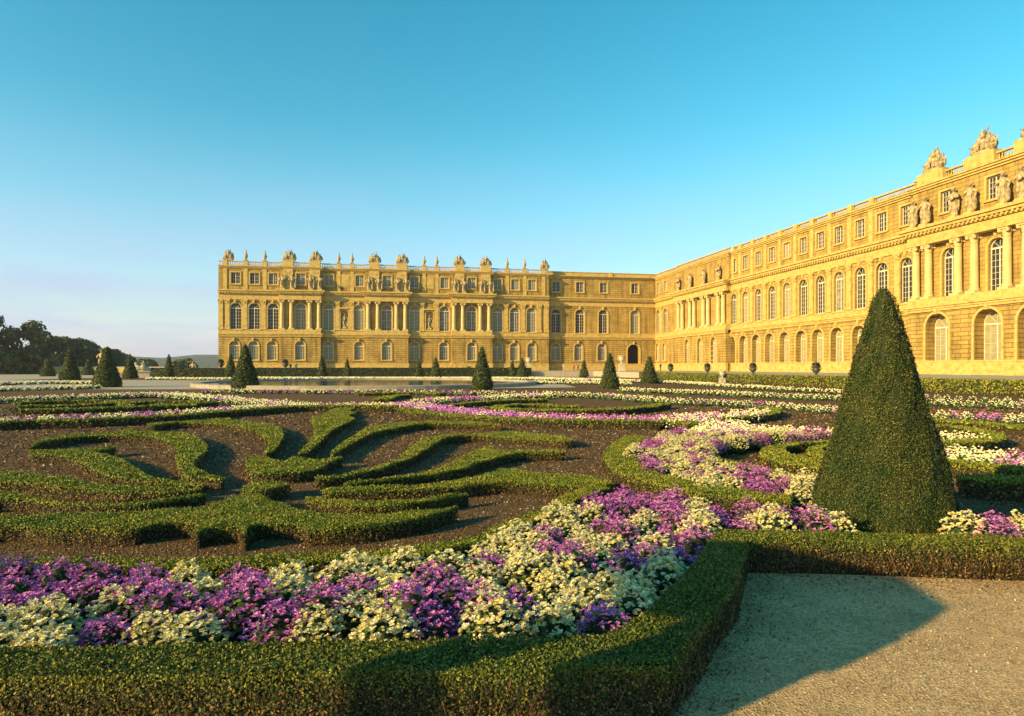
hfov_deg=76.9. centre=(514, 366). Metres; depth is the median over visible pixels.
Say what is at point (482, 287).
statue
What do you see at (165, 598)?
flower cushion
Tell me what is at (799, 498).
flower cushion
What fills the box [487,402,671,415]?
box hedge
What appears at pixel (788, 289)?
window
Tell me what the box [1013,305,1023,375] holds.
door
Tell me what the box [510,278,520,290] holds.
window
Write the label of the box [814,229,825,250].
window
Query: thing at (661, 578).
flower cushion
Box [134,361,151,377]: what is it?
sphinx statue
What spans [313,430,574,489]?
box hedge
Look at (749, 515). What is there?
flower cushion
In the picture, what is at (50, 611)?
flower cushion
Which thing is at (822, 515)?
flower cushion
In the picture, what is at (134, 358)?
broadleaf tree
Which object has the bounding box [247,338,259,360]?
window
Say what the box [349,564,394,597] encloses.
flower cushion
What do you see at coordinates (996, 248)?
window
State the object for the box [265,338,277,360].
window
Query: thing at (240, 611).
flower cushion
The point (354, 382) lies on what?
water
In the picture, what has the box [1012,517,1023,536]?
flower cushion
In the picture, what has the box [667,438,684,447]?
flower cushion
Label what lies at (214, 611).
flower cushion
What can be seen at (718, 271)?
statue
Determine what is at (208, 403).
box hedge
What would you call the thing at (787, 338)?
door
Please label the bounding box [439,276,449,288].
window
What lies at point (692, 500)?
flower cushion
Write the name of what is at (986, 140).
roof trophy
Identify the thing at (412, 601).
flower cushion
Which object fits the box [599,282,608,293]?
window
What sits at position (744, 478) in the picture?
flower cushion
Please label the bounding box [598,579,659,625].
flower cushion
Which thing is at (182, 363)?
broadleaf tree
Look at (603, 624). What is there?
flower cushion
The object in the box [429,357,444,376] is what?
topiary cone
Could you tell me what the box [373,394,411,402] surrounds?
box hedge
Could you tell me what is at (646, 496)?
flower cushion
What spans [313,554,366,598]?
flower cushion
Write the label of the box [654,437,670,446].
flower cushion
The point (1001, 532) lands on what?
flower cushion
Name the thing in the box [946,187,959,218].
statue
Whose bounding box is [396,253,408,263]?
roof trophy
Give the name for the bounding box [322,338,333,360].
window
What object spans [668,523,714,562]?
flower cushion
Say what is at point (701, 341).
door
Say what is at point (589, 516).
flower cushion
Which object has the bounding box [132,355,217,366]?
hills
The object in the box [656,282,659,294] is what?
window
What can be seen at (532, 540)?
flower cushion
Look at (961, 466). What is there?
box hedge
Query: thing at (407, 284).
statue
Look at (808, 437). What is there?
flower cushion
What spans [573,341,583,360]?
window
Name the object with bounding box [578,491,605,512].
flower cushion
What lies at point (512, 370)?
topiary cone
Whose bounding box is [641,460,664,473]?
flower cushion
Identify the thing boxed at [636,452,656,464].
flower cushion
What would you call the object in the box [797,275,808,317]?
window
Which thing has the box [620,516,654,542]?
flower cushion
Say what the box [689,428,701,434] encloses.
flower cushion
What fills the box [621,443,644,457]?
flower cushion
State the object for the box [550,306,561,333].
window
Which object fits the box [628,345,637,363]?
passage door
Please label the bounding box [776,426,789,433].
flower cushion
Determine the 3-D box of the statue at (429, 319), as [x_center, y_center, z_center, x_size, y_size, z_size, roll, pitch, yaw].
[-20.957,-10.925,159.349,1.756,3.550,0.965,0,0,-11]
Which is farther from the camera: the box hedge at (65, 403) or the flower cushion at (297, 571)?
the box hedge at (65, 403)
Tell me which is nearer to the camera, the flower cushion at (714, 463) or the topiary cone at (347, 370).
the flower cushion at (714, 463)
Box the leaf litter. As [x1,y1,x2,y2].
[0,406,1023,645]
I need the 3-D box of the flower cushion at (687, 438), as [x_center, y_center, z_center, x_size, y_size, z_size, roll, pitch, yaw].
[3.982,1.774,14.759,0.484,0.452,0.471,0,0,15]
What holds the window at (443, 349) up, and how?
in the palace wing at (550, 320)
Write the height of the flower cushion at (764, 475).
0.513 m
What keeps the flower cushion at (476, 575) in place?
on the parterre soil at (334, 398)
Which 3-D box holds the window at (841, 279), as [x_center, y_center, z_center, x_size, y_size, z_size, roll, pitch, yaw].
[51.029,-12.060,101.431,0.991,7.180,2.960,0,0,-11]
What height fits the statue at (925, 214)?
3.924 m
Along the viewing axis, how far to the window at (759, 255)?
124.21 m
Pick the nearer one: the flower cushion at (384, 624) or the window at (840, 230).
the flower cushion at (384, 624)
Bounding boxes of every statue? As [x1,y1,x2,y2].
[96,350,102,363]
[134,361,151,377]
[189,361,195,367]
[279,274,285,288]
[288,274,295,288]
[307,274,314,289]
[316,275,322,289]
[341,314,347,328]
[365,276,372,290]
[375,276,382,290]
[394,277,400,291]
[403,277,410,291]
[426,315,432,328]
[452,278,458,292]
[461,278,466,292]
[478,279,485,293]
[487,279,494,293]
[675,277,679,291]
[686,273,691,287]
[700,268,705,284]
[715,264,720,280]
[905,200,917,229]
[917,196,930,226]
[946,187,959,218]
[962,182,977,214]
[994,171,1010,205]
[1013,166,1023,200]
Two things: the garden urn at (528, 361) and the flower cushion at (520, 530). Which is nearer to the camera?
the flower cushion at (520, 530)
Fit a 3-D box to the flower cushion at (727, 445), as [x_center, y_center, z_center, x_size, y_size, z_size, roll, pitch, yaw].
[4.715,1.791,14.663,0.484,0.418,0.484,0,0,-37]
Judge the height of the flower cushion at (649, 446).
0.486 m
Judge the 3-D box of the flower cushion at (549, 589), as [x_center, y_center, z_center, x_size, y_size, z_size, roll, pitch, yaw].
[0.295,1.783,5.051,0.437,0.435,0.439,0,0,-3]
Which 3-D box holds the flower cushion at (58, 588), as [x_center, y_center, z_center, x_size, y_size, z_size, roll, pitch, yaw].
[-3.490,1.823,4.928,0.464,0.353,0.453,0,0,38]
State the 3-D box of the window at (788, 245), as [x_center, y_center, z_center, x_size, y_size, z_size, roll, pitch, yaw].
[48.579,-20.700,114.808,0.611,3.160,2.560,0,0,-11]
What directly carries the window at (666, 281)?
in the palace wing at (797, 298)
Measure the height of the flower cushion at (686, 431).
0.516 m
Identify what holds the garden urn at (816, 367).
on the terrace
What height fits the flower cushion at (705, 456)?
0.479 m
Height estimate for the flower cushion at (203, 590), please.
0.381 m
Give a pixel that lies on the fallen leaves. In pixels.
(725, 646)
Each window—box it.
[227,338,240,360]
[228,299,242,329]
[229,271,241,284]
[247,300,260,329]
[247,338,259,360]
[248,271,260,284]
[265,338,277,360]
[266,300,279,330]
[267,272,278,285]
[293,338,305,360]
[294,300,306,329]
[295,272,306,285]
[322,301,334,330]
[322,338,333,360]
[323,273,334,286]
[352,302,364,331]
[353,339,364,360]
[354,274,364,287]
[380,302,392,330]
[380,338,392,360]
[382,274,392,287]
[408,303,420,331]
[408,339,419,360]
[409,276,419,288]
[438,303,450,331]
[438,339,449,360]
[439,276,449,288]
[466,277,476,289]
[466,304,477,330]
[466,339,476,360]
[492,278,502,290]
[492,304,503,332]
[492,340,502,360]
[509,304,520,332]
[509,340,519,360]
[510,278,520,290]
[525,305,537,332]
[526,340,536,360]
[527,279,536,290]
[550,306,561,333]
[550,340,560,360]
[551,280,560,292]
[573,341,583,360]
[574,306,585,333]
[575,281,584,292]
[596,341,606,361]
[598,307,608,333]
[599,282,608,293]
[629,307,640,334]
[630,282,639,294]
[655,307,659,334]
[655,341,659,361]
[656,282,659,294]
[661,340,665,360]
[662,306,667,333]
[663,279,667,292]
[715,297,720,323]
[730,257,737,273]
[730,290,737,325]
[741,253,748,270]
[741,288,749,323]
[753,285,762,322]
[754,249,761,267]
[767,245,775,263]
[767,282,776,320]
[781,278,791,319]
[782,240,791,259]
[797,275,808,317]
[798,235,807,255]
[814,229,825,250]
[814,271,826,315]
[832,223,844,245]
[832,267,845,312]
[852,262,866,310]
[853,216,866,240]
[874,209,888,234]
[874,257,889,294]
[898,202,910,228]
[899,252,912,304]
[937,186,955,215]
[940,241,953,296]
[983,170,1004,202]
[985,230,1002,290]
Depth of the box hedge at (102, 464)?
11.79 m
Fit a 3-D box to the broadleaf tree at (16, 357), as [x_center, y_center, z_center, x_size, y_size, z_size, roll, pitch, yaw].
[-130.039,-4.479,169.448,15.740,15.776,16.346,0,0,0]
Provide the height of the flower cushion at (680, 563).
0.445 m
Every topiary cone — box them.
[38,357,56,375]
[58,347,81,379]
[81,359,94,374]
[88,346,125,386]
[121,354,138,378]
[163,354,174,376]
[223,353,235,377]
[231,344,260,389]
[316,357,332,376]
[342,358,351,376]
[410,359,423,376]
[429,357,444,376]
[470,346,495,389]
[508,360,516,376]
[509,358,528,377]
[579,360,589,377]
[596,353,624,388]
[637,356,658,383]
[810,288,970,535]
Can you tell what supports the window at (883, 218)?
in the palace wing at (797, 298)
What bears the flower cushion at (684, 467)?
on the parterre soil at (334, 398)
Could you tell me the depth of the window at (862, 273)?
97.23 m
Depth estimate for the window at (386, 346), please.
155.99 m
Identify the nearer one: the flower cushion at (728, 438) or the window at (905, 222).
the flower cushion at (728, 438)
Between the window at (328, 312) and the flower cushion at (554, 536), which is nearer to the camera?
the flower cushion at (554, 536)
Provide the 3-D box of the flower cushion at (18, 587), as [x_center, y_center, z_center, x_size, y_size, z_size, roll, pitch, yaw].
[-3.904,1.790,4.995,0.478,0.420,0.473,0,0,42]
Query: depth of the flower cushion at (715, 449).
13.40 m
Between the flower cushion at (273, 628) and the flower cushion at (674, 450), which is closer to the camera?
the flower cushion at (273, 628)
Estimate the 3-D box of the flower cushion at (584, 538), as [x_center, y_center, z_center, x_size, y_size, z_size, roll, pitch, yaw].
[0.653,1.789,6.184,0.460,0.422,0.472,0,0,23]
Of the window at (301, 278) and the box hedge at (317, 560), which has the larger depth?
the window at (301, 278)
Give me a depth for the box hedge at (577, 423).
20.98 m
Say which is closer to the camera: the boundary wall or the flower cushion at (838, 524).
the flower cushion at (838, 524)
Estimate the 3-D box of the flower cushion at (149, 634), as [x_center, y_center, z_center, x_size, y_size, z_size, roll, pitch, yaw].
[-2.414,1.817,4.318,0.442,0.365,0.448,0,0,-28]
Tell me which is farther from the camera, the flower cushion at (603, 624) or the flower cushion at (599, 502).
the flower cushion at (599, 502)
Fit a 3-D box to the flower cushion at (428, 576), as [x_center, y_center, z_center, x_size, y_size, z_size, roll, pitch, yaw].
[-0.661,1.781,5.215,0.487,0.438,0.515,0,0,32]
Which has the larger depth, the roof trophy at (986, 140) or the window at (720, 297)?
the window at (720, 297)
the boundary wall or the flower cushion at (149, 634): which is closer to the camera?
the flower cushion at (149, 634)
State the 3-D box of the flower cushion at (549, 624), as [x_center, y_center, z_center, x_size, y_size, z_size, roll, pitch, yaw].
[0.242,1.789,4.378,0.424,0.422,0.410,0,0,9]
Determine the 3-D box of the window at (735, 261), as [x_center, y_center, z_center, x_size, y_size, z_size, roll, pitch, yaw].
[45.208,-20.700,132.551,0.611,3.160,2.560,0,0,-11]
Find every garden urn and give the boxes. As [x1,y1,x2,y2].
[217,359,224,367]
[282,359,288,367]
[525,358,532,370]
[617,356,625,370]
[667,363,673,371]
[704,363,710,372]
[718,371,725,382]
[748,362,757,373]
[811,361,821,374]
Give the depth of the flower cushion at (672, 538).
6.50 m
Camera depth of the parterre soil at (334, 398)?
15.94 m
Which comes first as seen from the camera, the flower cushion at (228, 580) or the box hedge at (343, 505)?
the flower cushion at (228, 580)
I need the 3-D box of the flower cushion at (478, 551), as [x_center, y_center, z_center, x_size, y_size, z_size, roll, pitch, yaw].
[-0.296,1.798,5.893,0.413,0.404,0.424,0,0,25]
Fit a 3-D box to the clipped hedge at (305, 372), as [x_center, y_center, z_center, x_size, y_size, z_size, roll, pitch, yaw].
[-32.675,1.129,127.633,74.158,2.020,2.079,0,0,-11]
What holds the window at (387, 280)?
in the palace wing at (550, 320)
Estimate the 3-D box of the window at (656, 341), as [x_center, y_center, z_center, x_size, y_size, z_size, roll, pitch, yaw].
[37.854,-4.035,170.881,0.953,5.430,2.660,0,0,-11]
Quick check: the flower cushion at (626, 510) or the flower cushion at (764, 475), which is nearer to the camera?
the flower cushion at (626, 510)
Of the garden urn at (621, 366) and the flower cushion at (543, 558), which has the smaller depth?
the flower cushion at (543, 558)
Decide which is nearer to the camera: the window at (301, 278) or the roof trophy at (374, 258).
the window at (301, 278)
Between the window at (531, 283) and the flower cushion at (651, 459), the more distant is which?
the window at (531, 283)
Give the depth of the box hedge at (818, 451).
13.66 m
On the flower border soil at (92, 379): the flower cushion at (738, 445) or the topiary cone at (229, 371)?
the topiary cone at (229, 371)
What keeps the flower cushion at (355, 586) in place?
on the parterre soil at (334, 398)
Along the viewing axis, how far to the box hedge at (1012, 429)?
19.52 m
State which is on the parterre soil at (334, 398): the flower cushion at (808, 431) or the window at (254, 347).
the flower cushion at (808, 431)
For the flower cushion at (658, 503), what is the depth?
7.56 m
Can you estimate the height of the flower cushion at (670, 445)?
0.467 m
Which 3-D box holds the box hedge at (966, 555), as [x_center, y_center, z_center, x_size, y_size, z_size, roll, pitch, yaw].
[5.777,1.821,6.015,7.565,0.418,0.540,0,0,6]
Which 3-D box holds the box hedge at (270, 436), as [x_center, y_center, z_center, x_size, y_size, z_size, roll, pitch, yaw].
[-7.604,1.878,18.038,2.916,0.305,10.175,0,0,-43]
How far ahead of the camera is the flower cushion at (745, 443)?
15.03 m
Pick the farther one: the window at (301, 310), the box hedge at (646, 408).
the window at (301, 310)
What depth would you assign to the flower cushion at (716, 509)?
7.61 m
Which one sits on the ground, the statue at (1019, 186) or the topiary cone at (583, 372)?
the topiary cone at (583, 372)
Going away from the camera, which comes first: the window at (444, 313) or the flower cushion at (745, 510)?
the flower cushion at (745, 510)
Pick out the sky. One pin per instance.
(143, 142)
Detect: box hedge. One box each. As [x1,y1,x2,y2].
[0,404,398,430]
[0,470,201,502]
[0,483,609,587]
[0,489,206,515]
[0,493,459,551]
[0,530,750,715]
[13,399,126,410]
[13,403,197,414]
[27,446,208,495]
[29,428,225,490]
[115,400,218,407]
[146,417,285,458]
[240,480,291,500]
[245,454,342,483]
[297,407,355,457]
[305,492,468,516]
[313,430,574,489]
[320,468,613,502]
[330,420,501,457]
[343,445,566,488]
[357,391,446,395]
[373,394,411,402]
[394,407,663,429]
[443,398,547,408]
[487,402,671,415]
[493,403,582,408]
[602,434,791,517]
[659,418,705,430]
[708,406,782,424]
[709,439,814,482]
[717,527,1023,580]
[757,439,828,476]
[805,443,828,459]
[933,418,1023,435]
[935,424,1008,454]
[948,458,1023,482]
[955,473,1023,502]
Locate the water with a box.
[204,379,523,385]
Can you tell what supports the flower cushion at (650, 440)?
on the parterre soil at (334, 398)
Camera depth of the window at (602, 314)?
169.86 m
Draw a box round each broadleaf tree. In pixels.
[0,315,13,373]
[0,320,58,373]
[22,332,67,366]
[51,336,80,366]
[52,337,94,366]
[80,339,96,360]
[82,344,113,366]
[109,347,125,366]
[123,354,136,366]
[134,358,158,366]
[171,358,198,367]
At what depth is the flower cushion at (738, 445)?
14.62 m
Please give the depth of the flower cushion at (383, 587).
4.91 m
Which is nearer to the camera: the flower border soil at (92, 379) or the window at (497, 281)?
the flower border soil at (92, 379)
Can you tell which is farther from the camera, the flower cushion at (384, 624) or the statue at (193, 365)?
the statue at (193, 365)
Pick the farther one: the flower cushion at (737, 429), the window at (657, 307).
the window at (657, 307)
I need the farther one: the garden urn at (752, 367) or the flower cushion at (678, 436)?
the garden urn at (752, 367)
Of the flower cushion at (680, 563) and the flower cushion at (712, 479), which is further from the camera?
the flower cushion at (712, 479)
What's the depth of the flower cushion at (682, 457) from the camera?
11.39 m
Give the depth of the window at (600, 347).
169.86 m
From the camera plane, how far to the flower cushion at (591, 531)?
6.57 m
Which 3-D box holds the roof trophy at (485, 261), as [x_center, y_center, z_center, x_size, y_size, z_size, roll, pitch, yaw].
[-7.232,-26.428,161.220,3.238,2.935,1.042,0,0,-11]
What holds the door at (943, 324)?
in the palace wing at (797, 298)
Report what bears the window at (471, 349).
in the palace wing at (550, 320)
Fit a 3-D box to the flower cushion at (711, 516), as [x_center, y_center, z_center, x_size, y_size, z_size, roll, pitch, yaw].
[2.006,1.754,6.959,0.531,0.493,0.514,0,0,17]
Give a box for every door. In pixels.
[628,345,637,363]
[683,336,689,370]
[696,335,702,370]
[710,334,716,370]
[730,333,735,370]
[738,332,747,371]
[750,330,760,371]
[763,329,774,371]
[778,328,790,371]
[794,326,807,371]
[810,324,824,372]
[828,322,844,372]
[850,320,863,361]
[922,307,950,374]
[970,302,1003,374]
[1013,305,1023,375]
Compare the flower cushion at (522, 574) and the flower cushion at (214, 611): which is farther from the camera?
the flower cushion at (522, 574)
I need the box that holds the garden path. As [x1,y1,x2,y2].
[673,572,1023,715]
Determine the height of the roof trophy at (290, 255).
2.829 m
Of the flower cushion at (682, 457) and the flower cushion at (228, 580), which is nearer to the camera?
the flower cushion at (228, 580)
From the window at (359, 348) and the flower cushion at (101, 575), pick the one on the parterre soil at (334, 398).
the flower cushion at (101, 575)
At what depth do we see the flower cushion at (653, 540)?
6.28 m
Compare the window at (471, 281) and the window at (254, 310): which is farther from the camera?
the window at (471, 281)
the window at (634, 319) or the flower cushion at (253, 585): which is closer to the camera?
the flower cushion at (253, 585)
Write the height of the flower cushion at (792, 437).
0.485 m
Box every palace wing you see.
[217,260,655,369]
[653,137,1023,375]
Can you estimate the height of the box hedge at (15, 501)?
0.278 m
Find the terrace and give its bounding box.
[119,370,1023,379]
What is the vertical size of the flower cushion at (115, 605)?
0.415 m
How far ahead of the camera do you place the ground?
76.35 m
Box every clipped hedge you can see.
[150,367,531,376]
[639,372,1023,396]
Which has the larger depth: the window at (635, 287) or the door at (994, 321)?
the window at (635, 287)
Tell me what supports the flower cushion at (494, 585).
on the parterre soil at (334, 398)
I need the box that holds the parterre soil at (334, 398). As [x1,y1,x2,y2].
[0,378,1023,650]
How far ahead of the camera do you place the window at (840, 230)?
101.48 m
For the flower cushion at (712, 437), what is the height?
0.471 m
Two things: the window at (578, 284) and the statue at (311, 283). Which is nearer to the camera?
the statue at (311, 283)
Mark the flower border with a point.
(426, 404)
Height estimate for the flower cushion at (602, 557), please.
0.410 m
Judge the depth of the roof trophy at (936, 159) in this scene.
82.66 m
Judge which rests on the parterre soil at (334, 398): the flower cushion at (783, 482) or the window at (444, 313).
the flower cushion at (783, 482)
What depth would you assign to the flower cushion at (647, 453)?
12.03 m
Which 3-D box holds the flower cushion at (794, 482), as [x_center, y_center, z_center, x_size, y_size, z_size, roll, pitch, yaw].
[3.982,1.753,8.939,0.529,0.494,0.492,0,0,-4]
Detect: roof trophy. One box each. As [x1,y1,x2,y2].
[222,249,233,260]
[282,249,296,260]
[309,250,322,261]
[368,252,380,262]
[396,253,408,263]
[453,254,465,265]
[479,256,491,265]
[540,258,549,269]
[921,145,946,173]
[968,125,998,156]
[1019,128,1023,137]
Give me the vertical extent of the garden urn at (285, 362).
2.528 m
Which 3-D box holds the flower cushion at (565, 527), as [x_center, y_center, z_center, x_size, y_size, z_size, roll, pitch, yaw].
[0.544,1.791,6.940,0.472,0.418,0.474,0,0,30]
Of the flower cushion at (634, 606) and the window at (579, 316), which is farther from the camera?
the window at (579, 316)
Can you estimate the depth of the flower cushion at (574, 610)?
4.54 m
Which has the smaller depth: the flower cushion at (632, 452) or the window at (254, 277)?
the flower cushion at (632, 452)
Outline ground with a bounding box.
[0,367,626,388]
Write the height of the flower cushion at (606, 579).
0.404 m
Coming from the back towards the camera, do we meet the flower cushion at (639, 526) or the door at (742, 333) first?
the door at (742, 333)
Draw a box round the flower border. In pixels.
[0,376,1023,465]
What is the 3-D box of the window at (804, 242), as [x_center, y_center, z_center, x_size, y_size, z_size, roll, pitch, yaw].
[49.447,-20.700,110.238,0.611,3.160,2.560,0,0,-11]
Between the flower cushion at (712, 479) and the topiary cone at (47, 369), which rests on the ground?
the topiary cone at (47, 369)
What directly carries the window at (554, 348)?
in the palace wing at (550, 320)
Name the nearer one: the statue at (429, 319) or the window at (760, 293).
the window at (760, 293)
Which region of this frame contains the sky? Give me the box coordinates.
[0,0,1023,357]
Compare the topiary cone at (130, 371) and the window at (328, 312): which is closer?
the topiary cone at (130, 371)
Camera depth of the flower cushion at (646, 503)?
7.93 m
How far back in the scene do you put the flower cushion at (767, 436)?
15.55 m
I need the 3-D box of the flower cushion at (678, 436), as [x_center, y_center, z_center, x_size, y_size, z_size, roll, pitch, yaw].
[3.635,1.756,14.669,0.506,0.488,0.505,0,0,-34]
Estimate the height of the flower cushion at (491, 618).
0.494 m
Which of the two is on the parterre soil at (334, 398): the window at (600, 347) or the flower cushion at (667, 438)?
the flower cushion at (667, 438)
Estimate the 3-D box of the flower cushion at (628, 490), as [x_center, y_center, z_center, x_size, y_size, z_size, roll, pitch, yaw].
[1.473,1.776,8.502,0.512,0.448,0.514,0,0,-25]
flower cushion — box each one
[0,553,47,590]
[0,568,47,607]
[0,584,26,615]
[0,602,30,639]
[0,620,29,650]
[1,592,87,645]
[1,617,80,652]
[2,587,69,624]
[27,580,84,625]
[29,556,87,596]
[59,573,125,632]
[65,557,124,595]
[72,612,133,651]
[81,584,146,639]
[105,568,173,615]
[117,610,185,652]
[120,575,202,638]
[122,561,173,589]
[152,607,232,651]
[167,558,212,599]
[180,576,234,622]
[188,591,235,641]
[211,571,280,643]
[216,563,265,596]
[224,567,271,603]
[237,598,309,649]
[261,558,315,598]
[261,573,317,614]
[284,603,345,648]
[287,576,352,636]
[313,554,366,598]
[324,588,381,646]
[330,572,381,604]
[336,548,381,575]
[348,597,423,643]
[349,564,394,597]
[367,567,426,615]
[373,576,446,631]
[382,545,427,587]
[402,599,459,646]
[411,560,460,598]
[419,548,472,587]
[426,573,475,628]
[445,577,498,640]
[455,586,532,645]
[458,558,503,592]
[464,540,502,568]
[466,550,510,591]
[469,578,509,604]
[481,525,524,559]
[491,585,540,637]
[493,543,549,610]
[498,541,532,565]
[500,518,537,549]
[519,530,557,556]
[521,600,580,644]
[525,568,575,616]
[530,549,560,585]
[531,537,567,561]
[533,522,566,548]
[534,499,576,533]
[539,551,595,598]
[545,512,581,553]
[547,538,602,580]
[548,590,603,634]
[561,503,582,521]
[562,532,602,554]
[562,576,610,615]
[564,524,602,545]
[570,499,607,536]
[571,600,631,641]
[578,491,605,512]
[579,496,616,521]
[580,541,617,576]
[585,515,618,542]
[588,561,628,601]
[595,493,625,513]
[595,533,632,559]
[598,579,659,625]
[599,508,622,527]
[600,515,639,552]
[604,545,649,584]
[604,568,657,609]
[607,490,634,504]
[608,484,641,500]
[609,494,644,526]
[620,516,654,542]
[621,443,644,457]
[625,493,652,517]
[625,507,665,537]
[626,541,662,567]
[632,492,658,507]
[633,529,676,556]
[634,443,654,456]
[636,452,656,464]
[636,554,683,602]
[638,447,660,461]
[640,441,655,451]
[641,456,664,468]
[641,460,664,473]
[643,436,655,443]
[645,546,689,576]
[647,495,683,527]
[647,527,683,552]
[650,490,684,511]
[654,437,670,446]
[655,500,688,528]
[656,429,673,438]
[656,450,676,460]
[656,453,673,464]
[656,509,694,543]
[657,445,669,451]
[657,461,674,474]
[657,484,690,510]
[657,546,696,572]
[658,439,676,448]
[658,457,676,468]
[663,434,676,442]
[664,443,686,455]
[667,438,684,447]
[668,433,680,441]
[668,468,685,480]
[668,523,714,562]
[669,458,693,476]
[669,458,694,469]
[670,428,683,437]
[670,451,693,464]
[672,515,716,544]
[674,436,689,446]
[675,425,690,434]
[679,430,695,437]
[679,500,710,517]
[679,507,721,531]
[680,441,697,451]
[682,446,699,455]
[682,466,704,477]
[682,471,704,481]
[683,434,696,442]
[683,496,712,510]
[687,455,704,469]
[688,434,705,445]
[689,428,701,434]
[689,450,715,461]
[691,440,715,455]
[692,452,711,462]
[694,461,715,473]
[694,476,718,486]
[698,472,722,485]
[701,467,725,485]
[703,455,723,469]
[704,438,723,454]
[704,440,718,455]
[704,504,733,526]
[704,509,730,529]
[705,434,716,443]
[705,440,720,455]
[706,429,721,440]
[706,466,731,478]
[713,461,739,478]
[716,440,727,456]
[716,472,747,490]
[717,436,731,454]
[722,432,736,441]
[724,433,733,451]
[726,517,757,530]
[727,433,748,454]
[728,470,750,486]
[729,426,743,434]
[729,496,767,527]
[732,461,760,478]
[740,508,775,529]
[741,433,757,450]
[741,436,750,451]
[741,479,771,492]
[745,472,770,488]
[747,426,762,436]
[747,464,772,483]
[749,502,796,530]
[752,476,770,489]
[754,434,770,450]
[755,431,771,445]
[755,485,780,494]
[764,479,790,493]
[765,429,786,444]
[766,468,794,488]
[771,475,792,490]
[771,504,801,528]
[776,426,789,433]
[783,430,801,443]
[783,475,814,499]
[784,484,812,514]
[786,504,835,532]
[788,467,817,500]
[794,504,835,526]
[800,432,818,441]
[803,425,819,434]
[815,428,830,439]
[823,511,859,532]
[936,509,991,535]
[972,518,1022,536]
[976,510,1013,533]
[1002,509,1023,536]
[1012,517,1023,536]
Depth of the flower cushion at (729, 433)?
15.32 m
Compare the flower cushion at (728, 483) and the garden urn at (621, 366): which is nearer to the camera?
the flower cushion at (728, 483)
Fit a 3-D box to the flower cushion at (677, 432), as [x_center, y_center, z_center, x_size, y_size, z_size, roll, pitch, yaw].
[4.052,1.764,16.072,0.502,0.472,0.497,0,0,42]
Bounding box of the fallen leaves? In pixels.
[670,574,1023,715]
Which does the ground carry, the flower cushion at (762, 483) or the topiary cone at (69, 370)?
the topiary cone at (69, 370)
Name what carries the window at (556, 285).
in the palace wing at (550, 320)
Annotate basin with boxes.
[190,378,536,389]
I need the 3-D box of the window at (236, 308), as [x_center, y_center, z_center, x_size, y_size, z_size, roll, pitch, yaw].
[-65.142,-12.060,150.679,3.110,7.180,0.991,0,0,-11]
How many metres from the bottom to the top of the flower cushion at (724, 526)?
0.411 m
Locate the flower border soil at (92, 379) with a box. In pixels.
[28,377,506,379]
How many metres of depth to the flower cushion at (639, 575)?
4.96 m
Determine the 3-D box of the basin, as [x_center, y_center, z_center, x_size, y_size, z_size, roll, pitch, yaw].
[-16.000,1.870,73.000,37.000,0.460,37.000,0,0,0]
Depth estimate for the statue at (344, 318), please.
155.38 m
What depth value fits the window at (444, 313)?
160.11 m
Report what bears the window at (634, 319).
in the palace wing at (550, 320)
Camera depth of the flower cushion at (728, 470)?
10.44 m
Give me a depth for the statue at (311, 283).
152.13 m
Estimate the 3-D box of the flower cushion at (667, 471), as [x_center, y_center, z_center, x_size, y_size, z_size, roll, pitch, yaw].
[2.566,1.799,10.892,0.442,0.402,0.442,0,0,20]
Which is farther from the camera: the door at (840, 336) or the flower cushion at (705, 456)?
the door at (840, 336)
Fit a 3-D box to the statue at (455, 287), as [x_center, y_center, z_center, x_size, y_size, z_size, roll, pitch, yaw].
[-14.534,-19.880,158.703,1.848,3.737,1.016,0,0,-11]
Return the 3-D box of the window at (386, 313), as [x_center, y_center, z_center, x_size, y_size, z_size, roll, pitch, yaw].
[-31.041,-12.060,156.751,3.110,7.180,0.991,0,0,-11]
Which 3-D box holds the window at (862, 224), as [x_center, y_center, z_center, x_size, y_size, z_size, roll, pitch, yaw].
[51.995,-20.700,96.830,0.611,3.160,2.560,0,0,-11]
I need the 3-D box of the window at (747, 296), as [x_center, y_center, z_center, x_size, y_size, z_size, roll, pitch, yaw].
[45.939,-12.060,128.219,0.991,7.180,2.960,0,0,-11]
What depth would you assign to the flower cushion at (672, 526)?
6.88 m
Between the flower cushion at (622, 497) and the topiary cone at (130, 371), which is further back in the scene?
the topiary cone at (130, 371)
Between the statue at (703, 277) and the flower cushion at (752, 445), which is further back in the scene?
the statue at (703, 277)
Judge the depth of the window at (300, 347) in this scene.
152.26 m
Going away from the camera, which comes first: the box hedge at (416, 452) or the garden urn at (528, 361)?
the box hedge at (416, 452)
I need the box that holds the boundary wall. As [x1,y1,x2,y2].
[0,367,163,373]
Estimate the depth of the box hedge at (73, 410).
27.80 m
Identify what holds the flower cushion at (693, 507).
on the parterre soil at (334, 398)
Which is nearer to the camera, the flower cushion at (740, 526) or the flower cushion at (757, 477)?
the flower cushion at (740, 526)
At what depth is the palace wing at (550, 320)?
158.89 m
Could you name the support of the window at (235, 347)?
in the palace wing at (550, 320)
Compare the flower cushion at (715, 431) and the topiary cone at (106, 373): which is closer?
the flower cushion at (715, 431)

